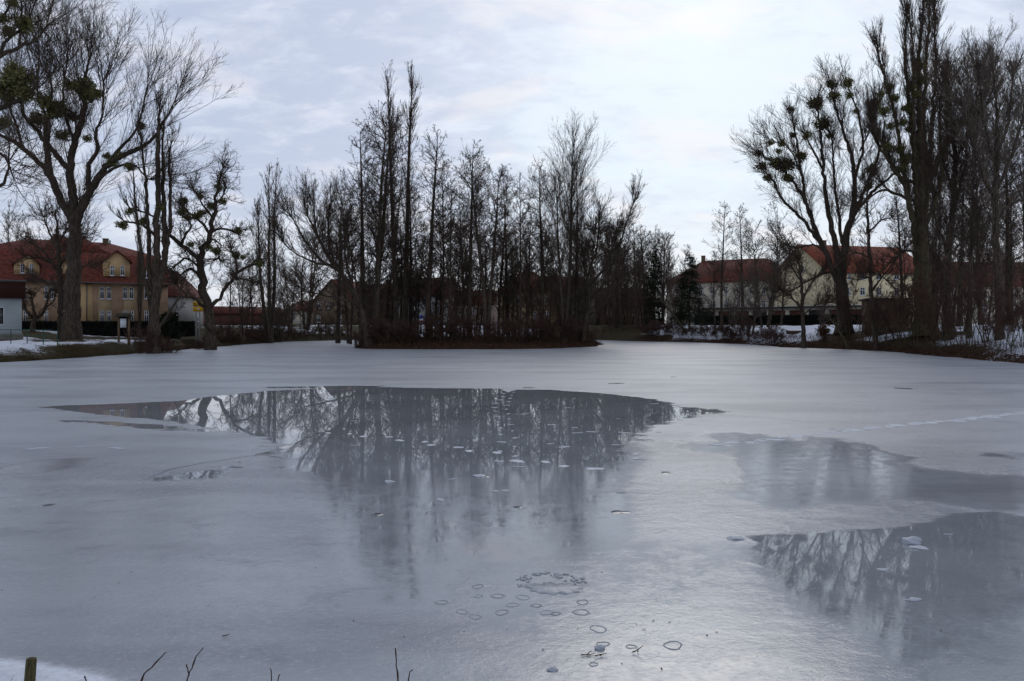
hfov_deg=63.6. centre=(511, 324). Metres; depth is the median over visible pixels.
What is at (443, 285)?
alder tree
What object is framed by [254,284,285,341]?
thicket tree
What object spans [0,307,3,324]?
window
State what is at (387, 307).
alder tree
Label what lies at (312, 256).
birch tree
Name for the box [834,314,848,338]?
sapling
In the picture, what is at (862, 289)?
window
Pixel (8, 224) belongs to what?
birch tree
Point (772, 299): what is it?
hazel tree
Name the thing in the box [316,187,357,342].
alder tree
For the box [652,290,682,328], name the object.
dead trunk
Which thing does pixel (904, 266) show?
thicket tree
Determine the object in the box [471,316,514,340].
shrub
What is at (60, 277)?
linden tree
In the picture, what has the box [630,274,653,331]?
thicket tree
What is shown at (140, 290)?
poplar tree
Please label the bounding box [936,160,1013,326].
alder tree
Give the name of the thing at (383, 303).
thicket tree
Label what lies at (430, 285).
alder tree
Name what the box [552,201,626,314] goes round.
ash tree
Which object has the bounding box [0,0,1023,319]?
sky
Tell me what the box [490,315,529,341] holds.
shrub
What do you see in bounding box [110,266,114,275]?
window
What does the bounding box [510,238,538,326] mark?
birch tree
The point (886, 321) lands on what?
sapling
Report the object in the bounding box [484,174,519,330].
alder tree
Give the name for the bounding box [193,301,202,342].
direction sign
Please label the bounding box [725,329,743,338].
shrub
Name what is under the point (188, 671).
bare shoot
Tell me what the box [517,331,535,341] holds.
shrub
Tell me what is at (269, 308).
poplar tree
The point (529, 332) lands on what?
shrub
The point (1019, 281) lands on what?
terrace house
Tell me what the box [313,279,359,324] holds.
gabled house
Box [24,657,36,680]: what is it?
wooden post
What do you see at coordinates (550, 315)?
birch tree
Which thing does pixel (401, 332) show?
shrub
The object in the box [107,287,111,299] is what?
window
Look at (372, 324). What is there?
shrub
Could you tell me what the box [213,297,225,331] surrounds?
thicket tree
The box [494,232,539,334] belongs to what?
birch tree
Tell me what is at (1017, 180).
ash tree
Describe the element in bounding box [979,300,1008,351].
sapling
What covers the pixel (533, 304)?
thicket tree
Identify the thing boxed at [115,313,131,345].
notice board
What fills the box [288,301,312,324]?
house
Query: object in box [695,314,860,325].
hedge
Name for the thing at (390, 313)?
birch tree
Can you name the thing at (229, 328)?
shrub
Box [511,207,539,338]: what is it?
alder tree
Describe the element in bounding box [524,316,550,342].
shrub
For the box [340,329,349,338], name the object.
shrub
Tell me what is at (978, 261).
thicket tree
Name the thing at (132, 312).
window
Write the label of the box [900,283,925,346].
sapling
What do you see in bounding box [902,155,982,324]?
thin tree
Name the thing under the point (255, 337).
shrub
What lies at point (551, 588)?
ice plate
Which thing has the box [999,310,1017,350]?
sapling
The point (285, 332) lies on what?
shrub
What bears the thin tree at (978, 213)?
on the ground at (40, 342)
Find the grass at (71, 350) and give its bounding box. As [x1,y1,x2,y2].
[0,336,275,361]
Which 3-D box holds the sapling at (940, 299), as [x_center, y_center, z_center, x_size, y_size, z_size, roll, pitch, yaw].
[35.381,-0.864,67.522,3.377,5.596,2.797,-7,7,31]
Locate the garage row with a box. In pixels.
[699,305,860,315]
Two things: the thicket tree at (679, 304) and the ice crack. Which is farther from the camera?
the thicket tree at (679, 304)
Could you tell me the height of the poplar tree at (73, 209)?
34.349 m
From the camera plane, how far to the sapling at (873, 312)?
79.81 m
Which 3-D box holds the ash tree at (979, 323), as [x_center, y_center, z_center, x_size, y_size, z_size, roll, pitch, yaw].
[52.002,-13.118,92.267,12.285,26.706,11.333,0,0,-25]
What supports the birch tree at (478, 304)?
on the ground at (40, 342)
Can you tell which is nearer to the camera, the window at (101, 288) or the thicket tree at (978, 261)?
the thicket tree at (978, 261)
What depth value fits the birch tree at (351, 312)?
106.03 m
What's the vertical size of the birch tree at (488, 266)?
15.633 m
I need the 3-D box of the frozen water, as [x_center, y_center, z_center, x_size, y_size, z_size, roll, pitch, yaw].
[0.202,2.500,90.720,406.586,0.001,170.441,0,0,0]
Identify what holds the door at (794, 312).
in the garage row
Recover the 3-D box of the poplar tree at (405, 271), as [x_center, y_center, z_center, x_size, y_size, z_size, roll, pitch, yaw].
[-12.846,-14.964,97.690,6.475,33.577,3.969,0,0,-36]
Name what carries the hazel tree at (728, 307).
on the ground at (40, 342)
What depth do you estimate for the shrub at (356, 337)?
86.89 m
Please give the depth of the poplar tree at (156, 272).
72.17 m
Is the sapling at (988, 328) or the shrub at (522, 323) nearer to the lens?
the sapling at (988, 328)
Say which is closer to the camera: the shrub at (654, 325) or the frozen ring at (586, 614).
the frozen ring at (586, 614)
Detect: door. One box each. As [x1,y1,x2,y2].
[773,310,784,314]
[789,310,804,314]
[809,310,823,314]
[850,309,860,313]
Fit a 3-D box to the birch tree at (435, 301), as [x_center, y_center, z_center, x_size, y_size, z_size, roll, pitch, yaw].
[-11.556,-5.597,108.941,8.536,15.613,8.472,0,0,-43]
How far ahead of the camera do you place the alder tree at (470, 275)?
91.50 m
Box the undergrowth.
[354,330,1023,362]
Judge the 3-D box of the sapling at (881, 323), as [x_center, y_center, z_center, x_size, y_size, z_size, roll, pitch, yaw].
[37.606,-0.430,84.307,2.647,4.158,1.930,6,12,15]
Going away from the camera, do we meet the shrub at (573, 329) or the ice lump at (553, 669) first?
the ice lump at (553, 669)
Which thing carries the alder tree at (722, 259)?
on the ground at (40, 342)
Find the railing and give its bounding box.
[0,329,57,344]
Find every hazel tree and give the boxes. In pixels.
[713,277,748,329]
[728,200,799,326]
[729,263,771,334]
[753,238,812,325]
[808,270,832,323]
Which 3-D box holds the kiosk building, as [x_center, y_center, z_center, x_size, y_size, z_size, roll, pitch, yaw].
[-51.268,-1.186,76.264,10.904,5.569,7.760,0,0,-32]
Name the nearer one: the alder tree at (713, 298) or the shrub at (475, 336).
the shrub at (475, 336)
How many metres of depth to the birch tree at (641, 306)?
149.66 m
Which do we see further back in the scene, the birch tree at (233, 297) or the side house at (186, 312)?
the side house at (186, 312)
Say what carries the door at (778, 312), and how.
in the garage row
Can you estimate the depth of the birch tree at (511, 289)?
110.39 m
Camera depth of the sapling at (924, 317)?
70.25 m
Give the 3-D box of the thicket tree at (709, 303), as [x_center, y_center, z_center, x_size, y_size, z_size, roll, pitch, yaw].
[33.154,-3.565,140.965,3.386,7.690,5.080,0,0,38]
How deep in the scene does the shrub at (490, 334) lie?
86.95 m
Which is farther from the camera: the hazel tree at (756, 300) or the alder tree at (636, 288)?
the alder tree at (636, 288)
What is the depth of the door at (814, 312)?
132.97 m
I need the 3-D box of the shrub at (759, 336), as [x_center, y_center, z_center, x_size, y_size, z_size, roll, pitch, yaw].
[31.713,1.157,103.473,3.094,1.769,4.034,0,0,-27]
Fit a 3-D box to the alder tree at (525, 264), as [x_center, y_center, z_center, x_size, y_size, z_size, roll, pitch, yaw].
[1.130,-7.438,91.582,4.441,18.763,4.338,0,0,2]
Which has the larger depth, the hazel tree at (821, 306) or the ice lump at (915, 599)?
the hazel tree at (821, 306)
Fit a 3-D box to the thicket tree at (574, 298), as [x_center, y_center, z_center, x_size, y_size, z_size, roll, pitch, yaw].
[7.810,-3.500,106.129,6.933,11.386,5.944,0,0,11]
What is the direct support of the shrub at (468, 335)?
on the ground at (40, 342)
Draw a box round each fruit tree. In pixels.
[22,280,57,332]
[760,239,845,347]
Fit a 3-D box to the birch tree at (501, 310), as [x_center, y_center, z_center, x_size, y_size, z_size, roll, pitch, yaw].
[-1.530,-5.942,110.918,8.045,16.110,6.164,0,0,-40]
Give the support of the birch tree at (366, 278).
on the ground at (40, 342)
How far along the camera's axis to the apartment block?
170.53 m
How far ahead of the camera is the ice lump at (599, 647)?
6.36 m
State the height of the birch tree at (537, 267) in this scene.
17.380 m
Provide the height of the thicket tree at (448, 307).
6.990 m
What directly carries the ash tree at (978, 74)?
on the ground at (40, 342)
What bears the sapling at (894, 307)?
on the ground at (40, 342)
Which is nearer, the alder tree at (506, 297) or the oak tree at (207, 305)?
the oak tree at (207, 305)
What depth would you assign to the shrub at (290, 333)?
122.67 m
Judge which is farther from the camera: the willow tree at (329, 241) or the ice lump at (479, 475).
the willow tree at (329, 241)
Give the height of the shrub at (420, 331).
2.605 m
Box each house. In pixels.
[0,236,172,320]
[167,271,202,325]
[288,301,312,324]
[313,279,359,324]
[454,291,497,324]
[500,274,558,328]
[596,289,652,324]
[773,240,913,318]
[938,262,1023,324]
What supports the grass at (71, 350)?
on the ground at (40, 342)
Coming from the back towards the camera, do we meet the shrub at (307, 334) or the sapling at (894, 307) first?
the shrub at (307, 334)
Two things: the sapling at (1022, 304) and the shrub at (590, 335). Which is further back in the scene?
the shrub at (590, 335)
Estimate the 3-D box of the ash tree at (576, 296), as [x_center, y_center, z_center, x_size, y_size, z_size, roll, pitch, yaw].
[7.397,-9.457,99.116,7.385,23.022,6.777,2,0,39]
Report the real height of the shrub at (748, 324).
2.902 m
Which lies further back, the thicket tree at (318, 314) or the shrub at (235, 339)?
the thicket tree at (318, 314)
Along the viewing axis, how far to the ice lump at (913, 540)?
9.41 m
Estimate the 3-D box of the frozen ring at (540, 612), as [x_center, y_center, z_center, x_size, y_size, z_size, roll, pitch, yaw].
[0.304,2.498,7.176,0.135,0.005,0.129,0,0,5]
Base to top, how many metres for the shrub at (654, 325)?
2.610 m
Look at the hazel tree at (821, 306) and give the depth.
98.21 m
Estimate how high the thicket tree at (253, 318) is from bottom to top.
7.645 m
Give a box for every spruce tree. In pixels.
[639,246,668,326]
[664,252,712,329]
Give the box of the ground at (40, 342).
[0,324,1023,680]
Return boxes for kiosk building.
[0,281,25,340]
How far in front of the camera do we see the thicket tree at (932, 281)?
72.68 m
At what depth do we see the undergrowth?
85.19 m
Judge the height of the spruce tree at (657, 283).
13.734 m
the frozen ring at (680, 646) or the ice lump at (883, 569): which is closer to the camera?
the frozen ring at (680, 646)
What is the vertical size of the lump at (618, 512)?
0.006 m
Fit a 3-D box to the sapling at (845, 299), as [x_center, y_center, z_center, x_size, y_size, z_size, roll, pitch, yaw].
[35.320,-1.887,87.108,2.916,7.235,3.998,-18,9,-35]
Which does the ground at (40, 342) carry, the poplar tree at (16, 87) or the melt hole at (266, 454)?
the poplar tree at (16, 87)
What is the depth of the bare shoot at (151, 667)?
4.70 m
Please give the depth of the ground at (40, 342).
85.08 m
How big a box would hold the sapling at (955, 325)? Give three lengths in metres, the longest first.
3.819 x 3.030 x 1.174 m
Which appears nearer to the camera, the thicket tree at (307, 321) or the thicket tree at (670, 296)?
the thicket tree at (307, 321)
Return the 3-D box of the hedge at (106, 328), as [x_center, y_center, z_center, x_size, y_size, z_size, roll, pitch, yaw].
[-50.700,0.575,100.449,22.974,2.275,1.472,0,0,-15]
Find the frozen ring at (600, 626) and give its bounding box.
[590,625,606,632]
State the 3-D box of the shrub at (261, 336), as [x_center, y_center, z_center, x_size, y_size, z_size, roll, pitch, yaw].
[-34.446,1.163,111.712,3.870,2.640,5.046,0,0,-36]
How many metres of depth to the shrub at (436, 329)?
88.19 m
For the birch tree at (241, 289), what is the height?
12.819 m
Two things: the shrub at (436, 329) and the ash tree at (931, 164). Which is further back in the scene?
the shrub at (436, 329)
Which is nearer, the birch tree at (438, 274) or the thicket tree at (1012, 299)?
the thicket tree at (1012, 299)
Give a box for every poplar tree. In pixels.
[0,0,107,219]
[0,0,244,340]
[106,78,195,353]
[132,207,145,338]
[246,157,289,342]
[374,60,406,338]
[386,61,428,336]
[829,0,1009,337]
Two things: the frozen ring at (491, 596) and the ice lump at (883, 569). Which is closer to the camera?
the frozen ring at (491, 596)
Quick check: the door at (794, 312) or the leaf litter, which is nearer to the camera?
the leaf litter
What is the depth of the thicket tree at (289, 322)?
126.88 m
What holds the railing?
on the ground at (40, 342)
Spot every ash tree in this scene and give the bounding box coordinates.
[510,110,615,341]
[549,151,608,340]
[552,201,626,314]
[728,53,911,333]
[890,114,961,321]
[894,27,1008,339]
[924,41,1022,338]
[926,13,1023,340]
[929,101,1023,325]
[981,64,1023,330]
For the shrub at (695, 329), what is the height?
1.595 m
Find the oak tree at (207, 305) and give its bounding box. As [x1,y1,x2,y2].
[150,138,284,349]
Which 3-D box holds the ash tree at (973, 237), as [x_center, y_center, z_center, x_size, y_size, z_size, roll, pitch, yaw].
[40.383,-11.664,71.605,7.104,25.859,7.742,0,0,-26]
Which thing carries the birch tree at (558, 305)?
on the ground at (40, 342)
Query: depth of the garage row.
136.31 m
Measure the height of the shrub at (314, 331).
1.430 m
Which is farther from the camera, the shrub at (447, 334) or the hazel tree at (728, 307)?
the hazel tree at (728, 307)
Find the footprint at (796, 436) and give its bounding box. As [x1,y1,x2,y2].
[789,435,803,437]
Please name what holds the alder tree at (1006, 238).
on the ground at (40, 342)
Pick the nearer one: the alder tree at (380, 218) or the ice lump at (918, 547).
the ice lump at (918, 547)
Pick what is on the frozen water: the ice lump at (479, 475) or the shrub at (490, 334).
the ice lump at (479, 475)
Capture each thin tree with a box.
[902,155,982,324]
[912,205,986,312]
[955,163,991,287]
[956,182,1022,323]
[973,194,1022,305]
[987,161,1022,319]
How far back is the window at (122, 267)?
114.18 m
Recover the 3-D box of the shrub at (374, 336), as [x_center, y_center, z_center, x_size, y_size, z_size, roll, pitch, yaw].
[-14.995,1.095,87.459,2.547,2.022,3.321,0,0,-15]
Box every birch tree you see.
[0,199,35,243]
[218,240,244,334]
[223,247,260,334]
[239,251,261,326]
[270,249,310,331]
[274,285,297,341]
[277,198,336,329]
[318,184,403,331]
[336,217,368,343]
[357,242,384,317]
[380,229,417,329]
[382,227,435,323]
[386,223,418,319]
[401,224,459,328]
[409,234,432,333]
[417,196,493,335]
[424,212,455,321]
[444,210,503,334]
[473,223,496,313]
[483,229,521,336]
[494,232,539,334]
[502,238,519,334]
[508,209,559,326]
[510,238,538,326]
[537,235,587,338]
[539,237,562,334]
[553,222,608,335]
[555,214,585,324]
[589,239,621,324]
[591,257,605,325]
[599,249,632,322]
[602,221,664,324]
[618,239,641,324]
[621,254,644,325]
[629,240,650,325]
[631,248,656,324]
[640,230,679,324]
[644,225,680,317]
[645,249,663,320]
[659,244,706,324]
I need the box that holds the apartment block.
[667,255,773,324]
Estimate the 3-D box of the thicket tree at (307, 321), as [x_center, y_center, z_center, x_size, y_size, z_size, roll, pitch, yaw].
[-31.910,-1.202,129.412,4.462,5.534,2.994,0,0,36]
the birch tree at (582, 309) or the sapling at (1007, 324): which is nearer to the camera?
the sapling at (1007, 324)
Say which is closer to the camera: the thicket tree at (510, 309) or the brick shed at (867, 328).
the brick shed at (867, 328)
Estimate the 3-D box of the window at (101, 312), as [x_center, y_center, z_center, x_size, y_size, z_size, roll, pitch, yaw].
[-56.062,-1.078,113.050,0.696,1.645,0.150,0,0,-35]
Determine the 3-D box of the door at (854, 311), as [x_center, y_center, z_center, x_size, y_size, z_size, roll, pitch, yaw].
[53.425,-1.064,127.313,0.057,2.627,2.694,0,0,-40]
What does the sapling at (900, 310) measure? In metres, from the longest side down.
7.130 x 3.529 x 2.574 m
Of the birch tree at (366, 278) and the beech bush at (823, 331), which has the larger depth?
the birch tree at (366, 278)
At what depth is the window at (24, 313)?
107.86 m
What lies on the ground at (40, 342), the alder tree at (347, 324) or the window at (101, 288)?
the alder tree at (347, 324)
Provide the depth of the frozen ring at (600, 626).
6.79 m
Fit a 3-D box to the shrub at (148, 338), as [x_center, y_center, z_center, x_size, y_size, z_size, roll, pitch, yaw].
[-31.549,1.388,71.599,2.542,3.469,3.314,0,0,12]
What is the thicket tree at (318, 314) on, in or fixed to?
on the ground at (40, 342)
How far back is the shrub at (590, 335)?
95.93 m
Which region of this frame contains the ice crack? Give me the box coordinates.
[150,455,253,476]
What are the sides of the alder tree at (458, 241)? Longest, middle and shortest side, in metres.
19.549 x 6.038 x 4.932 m
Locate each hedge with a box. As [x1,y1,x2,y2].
[22,320,194,336]
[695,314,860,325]
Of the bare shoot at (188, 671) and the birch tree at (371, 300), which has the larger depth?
the birch tree at (371, 300)
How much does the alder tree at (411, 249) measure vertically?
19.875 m
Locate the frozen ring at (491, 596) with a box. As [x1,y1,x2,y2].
[490,593,505,597]
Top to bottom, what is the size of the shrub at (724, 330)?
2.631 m
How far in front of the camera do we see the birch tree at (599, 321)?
154.33 m
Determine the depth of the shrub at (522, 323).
87.41 m
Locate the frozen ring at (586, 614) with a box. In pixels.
[572,609,589,615]
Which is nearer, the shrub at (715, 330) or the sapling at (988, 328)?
the sapling at (988, 328)
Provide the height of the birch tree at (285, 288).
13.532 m
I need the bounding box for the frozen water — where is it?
[0,340,1023,680]
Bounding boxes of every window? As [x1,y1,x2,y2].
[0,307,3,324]
[23,311,26,320]
[44,287,47,299]
[44,311,47,320]
[100,287,104,299]
[100,311,103,320]
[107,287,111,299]
[107,311,110,320]
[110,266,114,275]
[120,266,124,275]
[123,287,127,299]
[129,287,133,299]
[129,311,133,320]
[144,311,147,320]
[860,287,865,295]
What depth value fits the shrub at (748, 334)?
107.36 m
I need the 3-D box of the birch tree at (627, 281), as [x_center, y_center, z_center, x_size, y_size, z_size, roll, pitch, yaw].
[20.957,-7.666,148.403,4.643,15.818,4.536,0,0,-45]
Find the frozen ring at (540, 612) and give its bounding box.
[539,610,554,614]
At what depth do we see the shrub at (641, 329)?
126.83 m
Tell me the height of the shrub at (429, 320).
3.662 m
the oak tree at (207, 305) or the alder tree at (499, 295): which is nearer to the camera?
the oak tree at (207, 305)
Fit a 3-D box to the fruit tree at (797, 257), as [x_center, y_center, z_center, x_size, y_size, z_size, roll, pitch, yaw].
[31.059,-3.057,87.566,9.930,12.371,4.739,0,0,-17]
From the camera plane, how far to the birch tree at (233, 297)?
104.96 m
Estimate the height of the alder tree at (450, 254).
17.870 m
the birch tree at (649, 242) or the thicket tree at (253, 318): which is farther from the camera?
the birch tree at (649, 242)
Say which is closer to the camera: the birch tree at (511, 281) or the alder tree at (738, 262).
the birch tree at (511, 281)
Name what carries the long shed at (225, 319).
on the ground at (40, 342)
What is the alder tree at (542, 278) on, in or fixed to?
on the ground at (40, 342)
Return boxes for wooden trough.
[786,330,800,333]
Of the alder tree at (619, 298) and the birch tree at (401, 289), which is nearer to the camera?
the birch tree at (401, 289)
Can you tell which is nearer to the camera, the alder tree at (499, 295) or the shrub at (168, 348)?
the shrub at (168, 348)
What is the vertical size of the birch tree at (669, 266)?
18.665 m
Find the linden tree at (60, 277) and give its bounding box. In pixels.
[3,183,110,338]
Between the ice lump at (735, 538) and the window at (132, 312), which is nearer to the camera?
the ice lump at (735, 538)
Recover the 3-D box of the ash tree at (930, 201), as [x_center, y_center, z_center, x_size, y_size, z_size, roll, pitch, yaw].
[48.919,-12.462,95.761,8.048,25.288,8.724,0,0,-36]
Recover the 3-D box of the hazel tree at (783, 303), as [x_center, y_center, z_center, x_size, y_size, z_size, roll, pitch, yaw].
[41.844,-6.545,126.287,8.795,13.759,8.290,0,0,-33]
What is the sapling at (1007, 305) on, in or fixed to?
on the ground at (40, 342)
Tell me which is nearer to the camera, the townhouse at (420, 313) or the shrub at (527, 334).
the shrub at (527, 334)
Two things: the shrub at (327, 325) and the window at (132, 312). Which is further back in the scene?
the shrub at (327, 325)
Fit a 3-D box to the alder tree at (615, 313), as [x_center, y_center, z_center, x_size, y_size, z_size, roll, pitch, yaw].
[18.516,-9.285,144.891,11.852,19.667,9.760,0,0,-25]
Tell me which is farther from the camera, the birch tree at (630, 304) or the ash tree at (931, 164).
the birch tree at (630, 304)
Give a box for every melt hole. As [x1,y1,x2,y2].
[254,452,273,455]
[370,513,383,516]
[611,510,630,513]
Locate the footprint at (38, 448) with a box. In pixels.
[26,447,52,449]
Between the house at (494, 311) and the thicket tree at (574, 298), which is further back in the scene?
the house at (494, 311)
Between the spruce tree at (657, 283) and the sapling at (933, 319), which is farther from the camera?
the spruce tree at (657, 283)
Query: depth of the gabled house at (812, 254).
142.26 m
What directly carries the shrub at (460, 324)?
on the ground at (40, 342)
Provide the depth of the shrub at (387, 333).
86.66 m
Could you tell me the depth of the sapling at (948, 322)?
68.48 m
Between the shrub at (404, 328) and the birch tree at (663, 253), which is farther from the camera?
the birch tree at (663, 253)
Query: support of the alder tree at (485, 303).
on the ground at (40, 342)
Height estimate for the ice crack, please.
0.001 m
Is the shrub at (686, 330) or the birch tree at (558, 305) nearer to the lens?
the birch tree at (558, 305)
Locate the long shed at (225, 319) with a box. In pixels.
[203,306,285,325]
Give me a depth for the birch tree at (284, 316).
117.92 m
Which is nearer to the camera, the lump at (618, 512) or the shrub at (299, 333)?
the lump at (618, 512)
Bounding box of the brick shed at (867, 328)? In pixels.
[859,298,908,335]
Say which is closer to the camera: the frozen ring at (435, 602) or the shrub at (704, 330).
the frozen ring at (435, 602)
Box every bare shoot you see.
[140,652,165,680]
[186,647,203,680]
[395,648,398,680]
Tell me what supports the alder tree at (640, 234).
on the ground at (40, 342)
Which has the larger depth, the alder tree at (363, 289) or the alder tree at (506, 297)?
the alder tree at (506, 297)
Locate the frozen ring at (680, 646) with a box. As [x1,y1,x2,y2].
[663,641,681,649]
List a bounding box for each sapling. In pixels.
[826,273,860,339]
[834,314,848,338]
[841,280,903,341]
[844,308,867,339]
[866,297,892,345]
[870,309,889,335]
[875,291,909,346]
[883,287,927,345]
[885,276,926,349]
[891,274,925,349]
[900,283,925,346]
[915,299,946,348]
[920,280,966,346]
[929,309,937,345]
[938,303,979,349]
[939,303,959,345]
[940,254,995,345]
[962,272,1021,345]
[975,313,1005,347]
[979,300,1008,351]
[980,275,1023,352]
[997,286,1023,348]
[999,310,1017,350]
[1016,270,1023,321]
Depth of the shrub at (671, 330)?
123.91 m
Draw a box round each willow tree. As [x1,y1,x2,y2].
[244,166,372,346]
[568,171,646,342]
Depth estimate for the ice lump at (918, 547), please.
9.23 m
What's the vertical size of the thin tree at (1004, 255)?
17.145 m
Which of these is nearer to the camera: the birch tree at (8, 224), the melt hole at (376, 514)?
the melt hole at (376, 514)
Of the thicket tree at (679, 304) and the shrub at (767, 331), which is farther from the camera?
the thicket tree at (679, 304)
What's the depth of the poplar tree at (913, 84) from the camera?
78.88 m
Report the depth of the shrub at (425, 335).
88.22 m
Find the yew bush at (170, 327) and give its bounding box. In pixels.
[159,311,182,342]
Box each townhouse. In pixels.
[398,278,453,324]
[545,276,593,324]
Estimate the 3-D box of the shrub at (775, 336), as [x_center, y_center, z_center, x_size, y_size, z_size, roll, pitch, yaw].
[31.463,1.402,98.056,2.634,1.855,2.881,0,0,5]
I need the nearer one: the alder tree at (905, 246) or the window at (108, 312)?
the alder tree at (905, 246)
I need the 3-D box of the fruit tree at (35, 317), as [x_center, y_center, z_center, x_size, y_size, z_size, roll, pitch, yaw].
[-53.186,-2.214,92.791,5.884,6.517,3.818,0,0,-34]
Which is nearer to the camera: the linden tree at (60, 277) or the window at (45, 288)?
the linden tree at (60, 277)
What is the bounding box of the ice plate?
[526,582,586,594]
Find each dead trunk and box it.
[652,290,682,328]
[819,304,849,347]
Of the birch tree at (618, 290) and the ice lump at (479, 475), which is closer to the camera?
the ice lump at (479, 475)
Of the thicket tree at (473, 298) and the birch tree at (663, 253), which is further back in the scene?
the birch tree at (663, 253)
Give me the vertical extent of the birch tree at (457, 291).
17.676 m
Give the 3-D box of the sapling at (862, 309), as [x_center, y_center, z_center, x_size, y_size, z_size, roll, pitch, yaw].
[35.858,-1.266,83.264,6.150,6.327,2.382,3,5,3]
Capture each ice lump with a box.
[473,474,485,476]
[546,666,557,671]
[594,644,604,649]
[727,536,744,539]
[876,568,888,570]
[902,536,921,544]
[909,545,928,549]
[909,597,921,600]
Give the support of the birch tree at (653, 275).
on the ground at (40, 342)
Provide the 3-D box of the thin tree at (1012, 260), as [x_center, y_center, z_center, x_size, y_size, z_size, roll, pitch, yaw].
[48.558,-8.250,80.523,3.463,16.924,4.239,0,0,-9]
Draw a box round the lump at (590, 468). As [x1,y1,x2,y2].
[585,467,603,469]
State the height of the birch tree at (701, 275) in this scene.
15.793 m
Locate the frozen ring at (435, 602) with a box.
[434,600,448,604]
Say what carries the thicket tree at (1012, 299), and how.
on the ground at (40, 342)
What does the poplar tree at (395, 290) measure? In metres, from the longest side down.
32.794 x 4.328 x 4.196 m
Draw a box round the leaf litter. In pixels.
[355,336,1023,362]
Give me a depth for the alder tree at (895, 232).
95.79 m
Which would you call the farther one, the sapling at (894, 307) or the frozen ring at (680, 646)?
the sapling at (894, 307)
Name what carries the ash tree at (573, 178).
on the ground at (40, 342)
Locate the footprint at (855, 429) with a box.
[844,429,864,430]
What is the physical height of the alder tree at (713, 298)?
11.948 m
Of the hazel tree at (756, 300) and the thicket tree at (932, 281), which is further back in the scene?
the hazel tree at (756, 300)
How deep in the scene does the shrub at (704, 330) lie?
117.37 m
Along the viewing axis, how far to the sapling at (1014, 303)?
58.22 m
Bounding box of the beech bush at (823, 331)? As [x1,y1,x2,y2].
[815,322,830,339]
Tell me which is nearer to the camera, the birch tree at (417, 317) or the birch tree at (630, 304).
the birch tree at (417, 317)
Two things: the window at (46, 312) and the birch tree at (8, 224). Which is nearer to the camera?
the window at (46, 312)
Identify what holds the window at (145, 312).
in the mansard house at (107, 296)
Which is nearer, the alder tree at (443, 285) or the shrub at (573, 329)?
the shrub at (573, 329)
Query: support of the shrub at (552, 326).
on the ground at (40, 342)
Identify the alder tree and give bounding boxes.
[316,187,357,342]
[320,206,357,343]
[329,100,438,341]
[334,124,395,344]
[365,178,414,327]
[397,182,440,325]
[406,124,469,338]
[421,163,466,334]
[428,177,471,339]
[442,152,535,341]
[446,186,477,335]
[447,139,490,338]
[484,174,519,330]
[488,184,522,333]
[503,172,540,339]
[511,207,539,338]
[512,156,567,340]
[595,239,612,325]
[597,216,641,327]
[604,217,636,330]
[621,222,650,329]
[629,225,658,324]
[703,200,738,329]
[704,250,725,323]
[730,203,758,328]
[815,157,922,348]
[877,188,912,295]
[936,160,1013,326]
[977,137,1022,322]
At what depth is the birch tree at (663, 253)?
150.63 m
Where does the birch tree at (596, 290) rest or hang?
on the ground at (40, 342)
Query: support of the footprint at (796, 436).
on the frozen water
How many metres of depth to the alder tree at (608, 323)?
147.72 m
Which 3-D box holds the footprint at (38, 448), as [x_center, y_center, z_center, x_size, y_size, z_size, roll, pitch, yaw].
[-9.584,2.494,16.715,0.289,0.005,0.469,0,0,43]
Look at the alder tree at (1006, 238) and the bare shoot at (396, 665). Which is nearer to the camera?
the bare shoot at (396, 665)
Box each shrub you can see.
[123,322,163,353]
[143,335,185,352]
[192,341,204,348]
[214,322,242,343]
[225,333,242,343]
[231,332,244,343]
[242,328,262,341]
[245,324,268,341]
[273,329,287,340]
[276,324,295,340]
[291,329,302,339]
[302,329,311,336]
[307,328,316,335]
[317,321,332,334]
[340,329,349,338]
[346,328,373,347]
[359,326,378,342]
[361,316,392,342]
[367,323,402,342]
[380,315,420,343]
[390,320,419,343]
[403,319,426,342]
[410,328,436,341]
[413,310,445,339]
[423,315,478,341]
[430,324,455,341]
[448,313,479,341]
[459,331,473,341]
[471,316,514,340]
[471,328,487,343]
[479,329,500,342]
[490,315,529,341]
[501,316,526,342]
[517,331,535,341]
[523,328,546,341]
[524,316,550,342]
[537,313,575,341]
[556,317,585,342]
[568,324,594,340]
[577,329,603,342]
[634,322,657,334]
[643,327,660,336]
[647,319,672,335]
[659,323,681,334]
[673,326,687,336]
[683,326,694,336]
[688,326,707,335]
[690,323,720,335]
[708,324,730,338]
[715,320,743,338]
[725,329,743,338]
[735,317,758,335]
[742,328,758,339]
[755,328,772,340]
[758,322,784,341]
[766,329,786,341]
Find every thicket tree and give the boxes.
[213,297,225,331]
[230,300,247,334]
[234,287,266,340]
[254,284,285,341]
[280,302,295,331]
[295,301,312,333]
[298,281,329,340]
[322,293,354,340]
[357,274,393,330]
[438,283,470,340]
[448,263,488,335]
[499,283,522,325]
[516,255,561,340]
[552,261,595,339]
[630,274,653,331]
[663,266,688,324]
[672,289,696,323]
[695,284,717,325]
[892,227,957,330]
[909,232,962,343]
[930,227,992,330]
[941,251,1008,342]
[1003,267,1021,331]
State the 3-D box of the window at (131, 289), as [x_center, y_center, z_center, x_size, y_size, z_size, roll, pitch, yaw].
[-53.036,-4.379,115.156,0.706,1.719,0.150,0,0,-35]
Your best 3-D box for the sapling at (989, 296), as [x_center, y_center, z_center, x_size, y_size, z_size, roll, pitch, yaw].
[37.026,-1.225,63.976,3.222,6.017,3.890,-13,15,-43]
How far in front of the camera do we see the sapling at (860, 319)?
86.42 m

